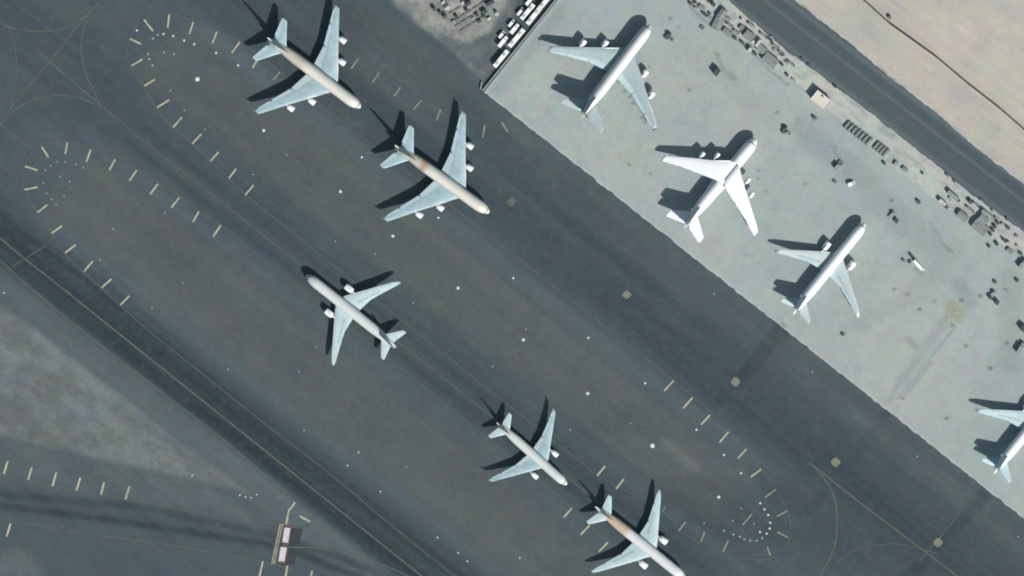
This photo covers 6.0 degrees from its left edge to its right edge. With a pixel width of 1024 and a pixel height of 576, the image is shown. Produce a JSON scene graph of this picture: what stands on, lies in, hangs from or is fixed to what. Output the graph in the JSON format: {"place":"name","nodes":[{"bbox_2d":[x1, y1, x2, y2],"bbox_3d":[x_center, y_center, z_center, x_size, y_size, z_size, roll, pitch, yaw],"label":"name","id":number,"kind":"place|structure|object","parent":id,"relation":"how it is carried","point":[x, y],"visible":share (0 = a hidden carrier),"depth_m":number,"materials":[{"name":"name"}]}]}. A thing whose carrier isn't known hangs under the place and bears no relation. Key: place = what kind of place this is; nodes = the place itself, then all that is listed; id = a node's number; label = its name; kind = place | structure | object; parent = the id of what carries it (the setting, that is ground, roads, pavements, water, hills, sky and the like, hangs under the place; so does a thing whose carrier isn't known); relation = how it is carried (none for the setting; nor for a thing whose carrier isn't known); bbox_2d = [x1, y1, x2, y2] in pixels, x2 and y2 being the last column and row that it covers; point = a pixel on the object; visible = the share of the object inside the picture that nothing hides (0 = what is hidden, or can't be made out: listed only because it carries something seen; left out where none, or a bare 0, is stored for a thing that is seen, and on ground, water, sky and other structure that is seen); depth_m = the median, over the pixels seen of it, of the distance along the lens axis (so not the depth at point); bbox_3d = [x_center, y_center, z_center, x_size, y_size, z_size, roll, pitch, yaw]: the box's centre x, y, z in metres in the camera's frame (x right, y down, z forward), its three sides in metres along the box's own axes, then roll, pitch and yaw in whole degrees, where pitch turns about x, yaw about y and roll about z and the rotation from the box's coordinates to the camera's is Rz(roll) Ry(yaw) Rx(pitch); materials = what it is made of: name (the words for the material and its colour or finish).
{"place":"outdoors","nodes":[
{"label":"outdoors","id":0,"kind":"place"},
{"bbox_2d":[23,12,790,575],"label":"island outlines","id":1,"kind":"object","parent":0,"point":[377,300],"visible":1,"depth_m":6054.65,"materials":[{"name":"grey paint"}]},
{"bbox_2d":[0,0,1023,575],"bbox_3d":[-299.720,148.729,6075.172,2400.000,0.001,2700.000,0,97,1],"label":"taxiway pavement","id":2,"kind":"structure","parent":0,"point":[240,322],"depth_m":6057.74,"materials":[{"name":"grey asphalt"}]},
{"bbox_2d":[25,142,220,304],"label":"island stripes","id":3,"kind":"object","parent":2,"relation":"on","point":[91,262],"visible":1,"depth_m":6047.46,"materials":[{"name":"paint"}]},
{"bbox_2d":[3,461,312,575],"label":"exit taxiway stripes","id":4,"kind":"object","parent":2,"relation":"on","point":[127,492],"visible":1,"depth_m":6071.39,"materials":[{"name":"paint"}]},
{"bbox_2d":[130,14,256,194],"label":"island stripes","id":5,"kind":"object","parent":2,"relation":"on","point":[215,155],"visible":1,"depth_m":6036.44,"materials":[{"name":"paint"}]},
{"bbox_2d":[271,524,282,563],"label":"holding position line","id":6,"kind":"object","parent":2,"relation":"on","point":[277,545],"visible":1,"depth_m":6074.24,"materials":[{"name":"paint"}]},
{"bbox_2d":[281,549,296,565],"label":"shadow","id":7,"kind":"object","parent":2,"relation":"on","point":[291,556],"visible":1,"depth_m":6075.31},
{"bbox_2d":[278,526,291,563],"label":"holding marking border","id":8,"kind":"object","parent":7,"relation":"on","point":[284,544],"visible":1,"depth_m":6074.34,"materials":[{"name":"paint"}]},
{"bbox_2d":[278,547,286,560],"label":"holding marking panel","id":9,"kind":"object","parent":8,"relation":"on","point":[282,554],"visible":1,"depth_m":6075.02,"materials":[{"name":"white paint"}]},
{"bbox_2d":[282,528,289,542],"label":"holding marking panel","id":10,"kind":"object","parent":8,"relation":"on","point":[286,535],"visible":1,"depth_m":6073.46,"materials":[{"name":"white paint"}]},
{"bbox_2d":[288,528,302,546],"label":"shadow","id":11,"kind":"object","parent":2,"relation":"on","point":[295,535],"visible":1,"depth_m":6073.60},
{"bbox_2d":[252,4,360,113],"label":"airliner","id":12,"kind":"object","parent":2,"relation":"on","point":[320,77],"visible":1,"depth_m":6028.39,"materials":[{"name":"white metal"}]},
{"bbox_2d":[306,274,405,364],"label":"airliner","id":13,"kind":"object","parent":2,"relation":"on","point":[348,308],"visible":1,"depth_m":6049.04,"materials":[{"name":"white metal"}]},
{"bbox_2d":[380,110,489,221],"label":"airliner","id":14,"kind":"object","parent":2,"relation":"on","point":[448,183],"visible":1,"depth_m":6035.88,"materials":[{"name":"white metal"}]},
{"bbox_2d":[0,238,956,575],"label":"taxiway centre lines","id":15,"kind":"object","parent":2,"relation":"on","point":[370,534],"visible":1,"depth_m":6066.12,"materials":[{"name":"paint"}]},
{"bbox_2d":[0,4,964,575],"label":"taxiway edge lines","id":16,"kind":"object","parent":2,"relation":"on","point":[168,396],"visible":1,"depth_m":6060.42,"materials":[{"name":"grey paint"}]},
{"bbox_2d":[485,0,494,6],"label":"cargo container","id":17,"kind":"object","parent":2,"relation":"on","point":[489,3],"visible":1,"depth_m":6026.94,"materials":[{"name":"grey metal"}]},
{"bbox_2d":[493,49,508,67],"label":"airport bus","id":18,"kind":"object","parent":2,"relation":"on","point":[502,56],"visible":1,"depth_m":6030.05,"materials":[{"name":"white metal"}]},
{"bbox_2d":[497,35,507,47],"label":"box truck","id":19,"kind":"object","parent":2,"relation":"on","point":[502,41],"visible":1,"depth_m":6029.00,"materials":[{"name":"white metal"}]},
{"bbox_2d":[507,198,515,205],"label":"taxilane position spot","id":20,"kind":"object","parent":2,"relation":"on","point":[511,201],"visible":1,"depth_m":6044.60,"materials":[{"name":"paint"}]},
{"bbox_2d":[510,23,518,33],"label":"box truck","id":21,"kind":"object","parent":2,"relation":"on","point":[513,29],"visible":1,"depth_m":6027.85,"materials":[{"name":"white metal"}]},
{"bbox_2d":[508,28,524,47],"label":"airport bus","id":22,"kind":"object","parent":2,"relation":"on","point":[512,42],"visible":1,"depth_m":6028.29,"materials":[{"name":"white metal"}]},
{"bbox_2d":[482,0,555,89],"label":"blast barrier","id":23,"kind":"object","parent":2,"relation":"on","point":[519,44],"visible":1,"depth_m":6030.44,"materials":[{"name":"concrete"}]},
{"bbox_2d":[488,409,566,484],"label":"airliner","id":24,"kind":"object","parent":2,"relation":"on","point":[536,457],"visible":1,"depth_m":6059.24,"materials":[{"name":"white paint"}]},
{"bbox_2d":[520,3,534,19],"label":"airport bus","id":25,"kind":"object","parent":2,"relation":"on","point":[527,11],"visible":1,"depth_m":6026.06,"materials":[{"name":"white metal"}]},
{"bbox_2d":[273,58,787,555],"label":"weathered stripes","id":26,"kind":"object","parent":2,"relation":"on","point":[663,508],"visible":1,"depth_m":6065.81,"materials":[{"name":"paint"}]},
{"bbox_2d":[526,7,541,24],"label":"airport bus","id":27,"kind":"object","parent":2,"relation":"on","point":[533,15],"visible":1,"depth_m":6026.38,"materials":[{"name":"white metal"}]},
{"bbox_2d":[538,0,548,8],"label":"airport bus","id":28,"kind":"object","parent":2,"relation":"on","point":[542,4],"visible":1,"depth_m":6025.19,"materials":[{"name":"white metal"}]},
{"bbox_2d":[622,290,630,298],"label":"taxilane position spot","id":29,"kind":"object","parent":2,"relation":"on","point":[626,294],"visible":1,"depth_m":6051.16,"materials":[{"name":"yellow paint"}]},
{"bbox_2d":[586,490,684,575],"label":"airliner","id":30,"kind":"object","parent":2,"relation":"on","point":[643,545],"visible":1,"depth_m":6065.07,"materials":[{"name":"white metal"}]},
{"bbox_2d":[563,380,760,551],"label":"island end stripes","id":31,"kind":"object","parent":2,"relation":"on","point":[622,480],"visible":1,"depth_m":6064.52,"materials":[{"name":"paint"}]},
{"bbox_2d":[731,377,739,386],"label":"taxilane position spot","id":32,"kind":"object","parent":2,"relation":"on","point":[735,381],"visible":1,"depth_m":6057.36,"materials":[{"name":"yellow paint"}]},
{"bbox_2d":[831,457,839,466],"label":"taxilane position spot","id":33,"kind":"object","parent":2,"relation":"on","point":[835,462],"visible":1,"depth_m":6063.07,"materials":[{"name":"yellow paint"}]},
{"bbox_2d":[933,538,942,546],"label":"taxilane position spot","id":34,"kind":"object","parent":2,"relation":"on","point":[937,542],"visible":1,"depth_m":6068.77,"materials":[{"name":"yellow paint"}]},
{"bbox_2d":[484,0,1023,517],"bbox_3d":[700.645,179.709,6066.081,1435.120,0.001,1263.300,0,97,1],"label":"concrete apron","id":35,"kind":"object","parent":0,"point":[928,354],"visible":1,"depth_m":6043.37,"materials":[{"name":"grey concrete"}]},
{"bbox_2d":[546,25,656,132],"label":"airliner","id":36,"kind":"object","parent":35,"relation":"on","point":[620,64],"visible":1,"depth_m":6026.98,"materials":[{"name":"white paint"}]},
{"bbox_2d":[664,31,671,39],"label":"tow tractor","id":37,"kind":"object","parent":35,"relation":"on","point":[667,36],"visible":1,"depth_m":6028.77,"materials":[{"name":"grey metal"}]},
{"bbox_2d":[661,138,757,242],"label":"cargo plane","id":38,"kind":"object","parent":35,"relation":"on","point":[726,175],"visible":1,"depth_m":6033.36,"materials":[{"name":"white paint"}]},
{"bbox_2d":[713,68,720,76],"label":"cargo container","id":39,"kind":"object","parent":35,"relation":"on","point":[716,71],"visible":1,"depth_m":6028.97,"materials":[{"name":"grey metal"}]},
{"bbox_2d":[781,125,786,133],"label":"tow tractor","id":40,"kind":"object","parent":35,"relation":"on","point":[783,130],"visible":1,"depth_m":6035.40,"materials":[{"name":"grey metal"}]},
{"bbox_2d":[774,223,865,322],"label":"airliner","id":41,"kind":"object","parent":35,"relation":"on","point":[831,265],"visible":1,"depth_m":6042.04,"materials":[{"name":"white paint"}]},
{"bbox_2d":[888,211,895,218],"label":"tow tractor","id":42,"kind":"object","parent":35,"relation":"on","point":[892,214],"visible":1,"depth_m":6041.44,"materials":[{"name":"white metal"}]},
{"bbox_2d":[912,258,923,270],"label":"passenger stairs","id":43,"kind":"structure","parent":35,"relation":"on","point":[917,264],"depth_m":6043.63,"materials":[{"name":"metal"}]},
{"bbox_2d":[975,405,1023,481],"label":"airliner","id":44,"kind":"object","parent":35,"relation":"on","point":[1015,417],"visible":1,"depth_m":6053.39,"materials":[{"name":"white paint"}]},
{"bbox_2d":[1016,342,1023,354],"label":"box truck","id":45,"kind":"object","parent":35,"relation":"on","point":[1020,349],"visible":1,"depth_m":6049.29,"materials":[{"name":"grey metal"}]},
{"bbox_2d":[1018,260,1023,268],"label":"box truck","id":46,"kind":"object","parent":35,"relation":"on","point":[1021,266],"visible":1,"depth_m":6042.57,"materials":[{"name":"grey metal"}]},
{"bbox_2d":[688,0,1023,259],"bbox_3d":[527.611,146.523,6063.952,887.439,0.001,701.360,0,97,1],"label":"verge","id":47,"kind":"structure","parent":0,"point":[933,181],"depth_m":6036.26,"materials":[{"name":"grey concrete"}]},
{"bbox_2d":[698,4,705,10],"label":"covered store","id":48,"kind":"structure","parent":47,"relation":"on","point":[701,7],"depth_m":6026.28,"materials":[{"name":"grey metal"}]},
{"bbox_2d":[711,17,724,30],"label":"covered store","id":49,"kind":"structure","parent":47,"relation":"on","point":[717,24],"depth_m":6026.67,"materials":[{"name":"grey metal"}]},
{"bbox_2d":[716,8,727,19],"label":"covered store","id":50,"kind":"structure","parent":47,"relation":"on","point":[721,14],"depth_m":6025.21,"materials":[{"name":"grey metal"}]},
{"bbox_2d":[722,27,732,37],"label":"covered store","id":51,"kind":"structure","parent":47,"relation":"on","point":[727,32],"depth_m":6027.66,"materials":[{"name":"grey metal"}]},
{"bbox_2d":[738,24,746,32],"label":"covered store","id":52,"kind":"structure","parent":47,"relation":"on","point":[742,28],"depth_m":6027.39,"materials":[{"name":"grey metal"}]},
{"bbox_2d":[742,29,754,41],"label":"covered store","id":53,"kind":"structure","parent":47,"relation":"on","point":[748,35],"depth_m":6026.27,"materials":[{"name":"grey metal"}]},
{"bbox_2d":[755,44,767,55],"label":"covered store","id":54,"kind":"structure","parent":47,"relation":"on","point":[761,49],"depth_m":6028.10,"materials":[{"name":"grey metal"}]},
{"bbox_2d":[761,51,778,68],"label":"covered store","id":55,"kind":"structure","parent":47,"relation":"on","point":[770,60],"depth_m":6028.27,"materials":[{"name":"grey metal"}]},
{"bbox_2d":[811,90,830,109],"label":"service hut","id":56,"kind":"object","parent":47,"relation":"on","point":[821,100],"visible":1,"depth_m":6029.84,"materials":[{"name":"metal"}]},
{"bbox_2d":[938,198,946,205],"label":"box truck","id":57,"kind":"object","parent":47,"relation":"on","point":[941,201],"visible":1,"depth_m":6038.46,"materials":[{"name":"white metal"}]},
{"bbox_2d":[947,190,958,200],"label":"cargo container","id":58,"kind":"object","parent":47,"relation":"on","point":[952,195],"visible":1,"depth_m":6037.97,"materials":[{"name":"grey metal"}]},
{"bbox_2d":[956,210,968,221],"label":"covered store","id":59,"kind":"structure","parent":47,"relation":"on","point":[962,216],"depth_m":6039.73,"materials":[{"name":"grey metal"}]},
{"bbox_2d":[971,218,989,235],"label":"covered store","id":60,"kind":"structure","parent":47,"relation":"on","point":[979,227],"depth_m":6040.07,"materials":[{"name":"grey metal"}]},
{"bbox_2d":[978,214,989,224],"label":"covered store","id":61,"kind":"structure","parent":47,"relation":"on","point":[983,218],"depth_m":6039.56,"materials":[{"name":"grey metal"}]},
{"bbox_2d":[1006,247,1013,254],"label":"covered store","id":62,"kind":"structure","parent":47,"relation":"on","point":[1009,251],"depth_m":6043.19,"materials":[{"name":"grey metal"}]},
{"bbox_2d":[729,0,1023,231],"bbox_3d":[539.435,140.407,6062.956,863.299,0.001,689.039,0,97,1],"label":"service road","id":63,"kind":"structure","parent":0,"point":[825,51],"depth_m":6033.44,"materials":[{"name":"grey asphalt"}]},
{"bbox_2d":[796,0,1023,181],"bbox_3d":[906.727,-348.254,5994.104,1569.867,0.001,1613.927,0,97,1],"label":"sand flat","id":64,"kind":"structure","parent":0,"point":[978,45],"depth_m":6029.19,"materials":[{"name":"beige sand"}]},
{"bbox_2d":[863,0,1023,129],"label":"perimeter fence","id":65,"kind":"object","parent":64,"relation":"on","point":[944,64],"visible":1,"depth_m":6028.15,"materials":[{"name":"grey metal"}]}
]}

